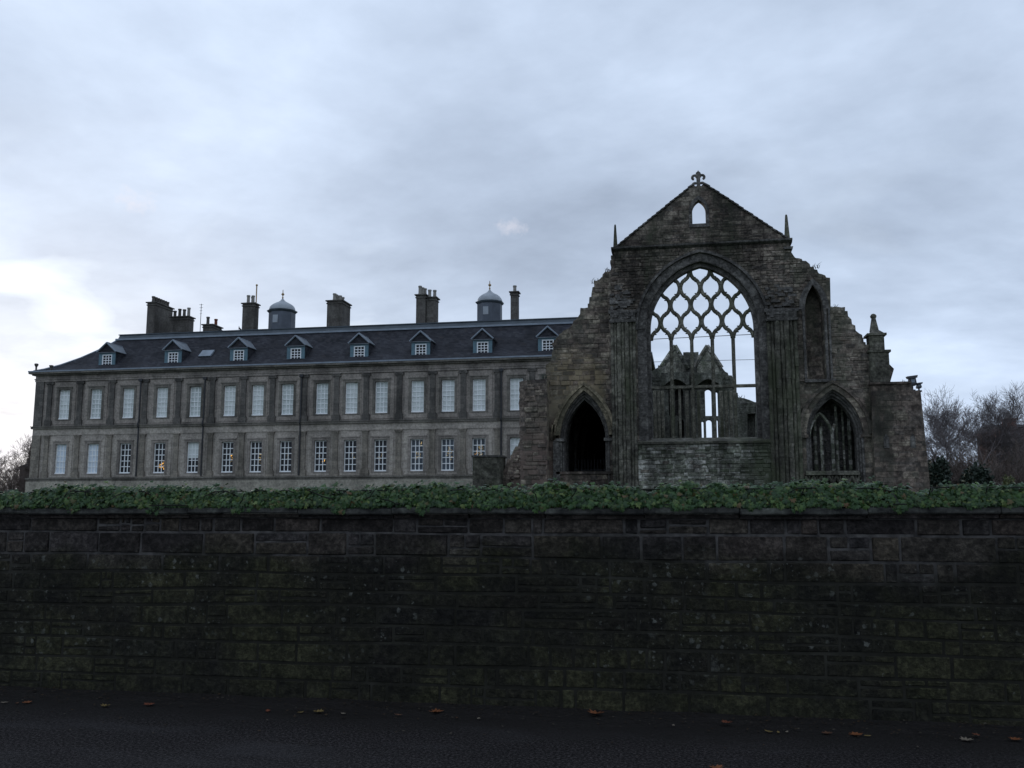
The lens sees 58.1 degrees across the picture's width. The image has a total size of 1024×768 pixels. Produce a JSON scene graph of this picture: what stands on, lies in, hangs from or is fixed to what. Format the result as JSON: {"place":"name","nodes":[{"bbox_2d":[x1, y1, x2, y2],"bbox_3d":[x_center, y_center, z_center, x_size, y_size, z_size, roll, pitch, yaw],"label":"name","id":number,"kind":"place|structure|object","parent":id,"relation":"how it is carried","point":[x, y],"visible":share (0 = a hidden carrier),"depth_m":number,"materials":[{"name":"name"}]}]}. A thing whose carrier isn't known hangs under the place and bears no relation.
{"place":"outdoors","nodes":[
{"label":"outdoors","id":0,"kind":"place"},
{"bbox_2d":[25,281,655,492],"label":"palace","id":1,"kind":"structure","parent":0,"point":[168,397],"depth_m":95.14,"materials":[{"name":"stone"}]},
{"bbox_2d":[51,441,69,474],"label":"window","id":2,"kind":"structure","parent":1,"relation":"in","point":[61,466],"depth_m":98.40,"materials":[{"name":"white paint"}]},
{"bbox_2d":[55,387,72,420],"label":"window","id":3,"kind":"structure","parent":1,"relation":"in","point":[66,392],"depth_m":99.20,"materials":[{"name":"white glass"}]},
{"bbox_2d":[83,440,101,474],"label":"window","id":4,"kind":"structure","parent":1,"relation":"in","point":[94,452],"depth_m":97.71,"materials":[{"name":"white paint"}]},
{"bbox_2d":[87,386,104,419],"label":"window","id":5,"kind":"structure","parent":1,"relation":"in","point":[97,404],"depth_m":98.50,"materials":[{"name":"white glass"}]},
{"bbox_2d":[116,440,133,474],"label":"window","id":6,"kind":"structure","parent":1,"relation":"in","point":[126,458],"depth_m":97.02,"materials":[{"name":"white paint"}]},
{"bbox_2d":[119,385,136,418],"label":"window","id":7,"kind":"structure","parent":1,"relation":"in","point":[129,406],"depth_m":97.83,"materials":[{"name":"white glass"}]},
{"bbox_2d":[150,439,167,473],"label":"window","id":8,"kind":"structure","parent":1,"relation":"in","point":[161,445],"depth_m":96.31,"materials":[{"name":"white paint"}]},
{"bbox_2d":[153,384,170,418],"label":"window","id":9,"kind":"structure","parent":1,"relation":"in","point":[163,399],"depth_m":97.11,"materials":[{"name":"white glass"}]},
{"bbox_2d":[183,439,201,473],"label":"window","id":10,"kind":"structure","parent":1,"relation":"in","point":[194,448],"depth_m":95.63,"materials":[{"name":"white paint"}]},
{"bbox_2d":[186,383,203,417],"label":"window","id":11,"kind":"structure","parent":1,"relation":"in","point":[197,393],"depth_m":96.43,"materials":[{"name":"white glass"}]},
{"bbox_2d":[218,438,236,473],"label":"window","id":12,"kind":"structure","parent":1,"relation":"in","point":[228,449],"depth_m":94.93,"materials":[{"name":"white paint"}]},
{"bbox_2d":[220,382,238,416],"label":"window","id":13,"kind":"structure","parent":1,"relation":"in","point":[230,403],"depth_m":95.73,"materials":[{"name":"white glass"}]},
{"bbox_2d":[246,438,264,472],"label":"window","id":14,"kind":"structure","parent":1,"relation":"in","point":[256,456],"depth_m":94.38,"materials":[{"name":"white paint"}]},
{"bbox_2d":[248,381,266,416],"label":"window","id":15,"kind":"structure","parent":1,"relation":"in","point":[258,405],"depth_m":95.17,"materials":[{"name":"white glass"}]},
{"bbox_2d":[276,437,294,472],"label":"window","id":16,"kind":"structure","parent":1,"relation":"in","point":[286,449],"depth_m":93.78,"materials":[{"name":"white paint"}]},
{"bbox_2d":[278,380,296,415],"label":"window","id":17,"kind":"structure","parent":1,"relation":"in","point":[288,392],"depth_m":94.59,"materials":[{"name":"white glass"}]},
{"bbox_2d":[311,437,329,472],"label":"window","id":18,"kind":"structure","parent":1,"relation":"in","point":[321,447],"depth_m":93.10,"materials":[{"name":"white paint"}]},
{"bbox_2d":[313,379,331,414],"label":"window","id":19,"kind":"structure","parent":1,"relation":"in","point":[321,404],"depth_m":93.90,"materials":[{"name":"white glass"}]},
{"bbox_2d":[341,436,359,472],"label":"window","id":20,"kind":"structure","parent":1,"relation":"in","point":[349,458],"depth_m":92.53,"materials":[{"name":"white paint"}]},
{"bbox_2d":[342,379,360,414],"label":"window","id":21,"kind":"structure","parent":1,"relation":"in","point":[352,389],"depth_m":93.35,"materials":[{"name":"white glass"}]},
{"bbox_2d":[371,436,389,471],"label":"window","id":22,"kind":"structure","parent":1,"relation":"in","point":[379,461],"depth_m":91.97,"materials":[{"name":"white paint"}]},
{"bbox_2d":[372,378,390,413],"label":"window","id":23,"kind":"structure","parent":1,"relation":"in","point":[382,406],"depth_m":92.78,"materials":[{"name":"white glass"}]},
{"bbox_2d":[407,435,426,471],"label":"window","id":24,"kind":"structure","parent":1,"relation":"in","point":[418,442],"depth_m":91.27,"materials":[{"name":"white paint"}]},
{"bbox_2d":[408,377,426,413],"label":"window","id":25,"kind":"structure","parent":1,"relation":"in","point":[419,387],"depth_m":92.08,"materials":[{"name":"white glass"}]},
{"bbox_2d":[438,435,456,471],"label":"window","id":26,"kind":"structure","parent":1,"relation":"in","point":[447,452],"depth_m":90.72,"materials":[{"name":"white paint"}]},
{"bbox_2d":[438,376,457,412],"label":"window","id":27,"kind":"structure","parent":1,"relation":"in","point":[447,384],"depth_m":91.52,"materials":[{"name":"white glass"}]},
{"bbox_2d":[469,375,488,411],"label":"window","id":28,"kind":"structure","parent":1,"relation":"in","point":[480,382],"depth_m":90.96,"materials":[{"name":"white glass"}]},
{"bbox_2d":[469,434,488,471],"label":"window","id":29,"kind":"structure","parent":1,"relation":"in","point":[480,441],"depth_m":90.21,"materials":[{"name":"white paint"}]},
{"bbox_2d":[506,434,519,459],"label":"window","id":30,"kind":"structure","parent":1,"relation":"in","point":[512,442],"depth_m":89.62,"materials":[{"name":"white glass"}]},
{"bbox_2d":[506,374,525,411],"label":"window","id":31,"kind":"structure","parent":1,"relation":"in","point":[513,380],"depth_m":90.32,"materials":[{"name":"white glass"}]},
{"bbox_2d":[0,698,1023,767],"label":"road","id":32,"kind":"structure","parent":0,"point":[36,733],"depth_m":6.63,"materials":[{"name":"grey asphalt"}]},
{"bbox_2d":[0,686,1023,767],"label":"leaf litter","id":33,"kind":"object","parent":32,"relation":"on","point":[509,713],"visible":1,"depth_m":7.46,"materials":[{"name":"brown plant"}]},
{"bbox_2d":[0,686,1023,741],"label":"verge","id":34,"kind":"structure","parent":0,"point":[550,715],"depth_m":7.50,"materials":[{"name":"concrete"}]},
{"bbox_2d":[0,505,1023,726],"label":"boundary wall","id":35,"kind":"structure","parent":34,"relation":"on","point":[888,613],"depth_m":7.80,"materials":[{"name":"stone"}]},
{"bbox_2d":[0,475,1023,515],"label":"ivy","id":36,"kind":"object","parent":35,"relation":"on","point":[689,495],"visible":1,"depth_m":7.91,"materials":[{"name":"green plant"}]},
{"bbox_2d":[0,0,1023,488],"label":"sky","id":37,"kind":"structure","parent":0,"point":[184,154],"materials":[{"name":"grey"}]},
{"label":"ground","id":38,"kind":"structure","parent":0,"visible":0},
{"bbox_2d":[0,460,29,491],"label":"twiggy shrub","id":39,"kind":"object","parent":38,"relation":"on","point":[11,484],"visible":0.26,"depth_m":103.59,"materials":[{"name":"brown plant"}]},
{"bbox_2d":[0,434,31,488],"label":"bare tree","id":40,"kind":"object","parent":38,"relation":"on","point":[26,465],"visible":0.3,"depth_m":108.14,"materials":[{"name":"brown plant"}]},
{"bbox_2d":[471,455,506,488],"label":"stone pier","id":41,"kind":"structure","parent":38,"relation":"on","point":[487,469],"depth_m":51.46,"materials":[{"name":"grey stone"}]},
{"bbox_2d":[503,171,929,491],"bbox_3d":[14.111,0.647,70.189,23.086,21.330,39.966,-1,-8,10],"label":"abbey ruin","id":42,"kind":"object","parent":38,"relation":"on","point":[601,402],"visible":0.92,"depth_m":51.83,"materials":[{"name":"stone"}]},
{"bbox_2d":[906,375,917,389],"bbox_3d":[21.540,-0.049,49.626,0.518,0.874,0.500,-1,-8,10],"label":"floodlight","id":43,"kind":"object","parent":42,"relation":"on","point":[912,379],"visible":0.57,"depth_m":49.50,"materials":[{"name":"black plastic"}]},
{"bbox_2d":[916,382,922,391],"bbox_3d":[21.865,0.168,49.535,0.317,0.508,0.500,-1,-8,10],"label":"floodlight","id":44,"kind":"object","parent":42,"relation":"on","point":[918,386],"visible":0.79,"depth_m":49.42,"materials":[{"name":"black plastic"}]},
{"bbox_2d":[928,455,954,486],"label":"evergreen shrub","id":45,"kind":"object","parent":38,"relation":"on","point":[939,470],"visible":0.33,"depth_m":78.19,"materials":[{"name":"green plant"}]},
{"bbox_2d":[921,383,990,467],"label":"bare tree","id":46,"kind":"object","parent":38,"relation":"on","point":[954,427],"visible":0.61,"depth_m":86.33,"materials":[{"name":"brown plant"}]},
{"bbox_2d":[926,425,995,487],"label":"twiggy shrub","id":47,"kind":"object","parent":38,"relation":"on","point":[948,456],"visible":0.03,"depth_m":85.56,"materials":[{"name":"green plant"}]},
{"bbox_2d":[924,381,1023,474],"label":"bare tree","id":48,"kind":"object","parent":38,"relation":"on","point":[994,423],"visible":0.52,"depth_m":96.06,"materials":[{"name":"brown plant"}]},
{"bbox_2d":[949,449,1002,484],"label":"twiggy shrub","id":49,"kind":"object","parent":38,"relation":"on","point":[957,476],"visible":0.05,"depth_m":82.23,"materials":[{"name":"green plant"}]},
{"bbox_2d":[958,460,994,487],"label":"evergreen shrub","id":50,"kind":"object","parent":38,"relation":"on","point":[978,474],"visible":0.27,"depth_m":79.24,"materials":[{"name":"green plant"}]},
{"bbox_2d":[944,430,1018,485],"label":"twiggy shrub","id":51,"kind":"object","parent":38,"relation":"on","point":[998,471],"visible":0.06,"depth_m":88.12,"materials":[{"name":"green plant"}]},
{"bbox_2d":[954,389,1023,475],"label":"bare tree","id":52,"kind":"object","parent":38,"relation":"on","point":[998,435],"visible":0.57,"depth_m":95.48,"materials":[{"name":"brown plant"}]},
{"bbox_2d":[967,380,1023,443],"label":"bare tree","id":53,"kind":"object","parent":38,"relation":"on","point":[1021,420],"visible":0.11,"depth_m":108.41,"materials":[{"name":"brown plant"}]},
{"bbox_2d":[969,418,1023,481],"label":"bare tree","id":54,"kind":"object","parent":38,"relation":"on","point":[999,460],"visible":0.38,"depth_m":96.06,"materials":[{"name":"brown plant"}]},
{"bbox_2d":[977,415,1023,482],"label":"tree","id":55,"kind":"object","parent":38,"relation":"on","point":[1008,440],"depth_m":103.67,"materials":[{"name":"plant"}]},
{"bbox_2d":[985,434,1023,484],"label":"twiggy shrub","id":56,"kind":"object","parent":38,"relation":"on","point":[1017,466],"visible":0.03,"depth_m":87.72,"materials":[{"name":"brown plant"}]},
{"bbox_2d":[1002,474,1014,484],"bbox_3d":[34.649,8.440,64.246,1.308,4.311,1.802,-1,-8,10],"label":"variegated shrub","id":57,"kind":"object","parent":38,"relation":"on","point":[1006,479],"visible":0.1,"depth_m":64.37,"materials":[{"name":"green plant"}]}
]}

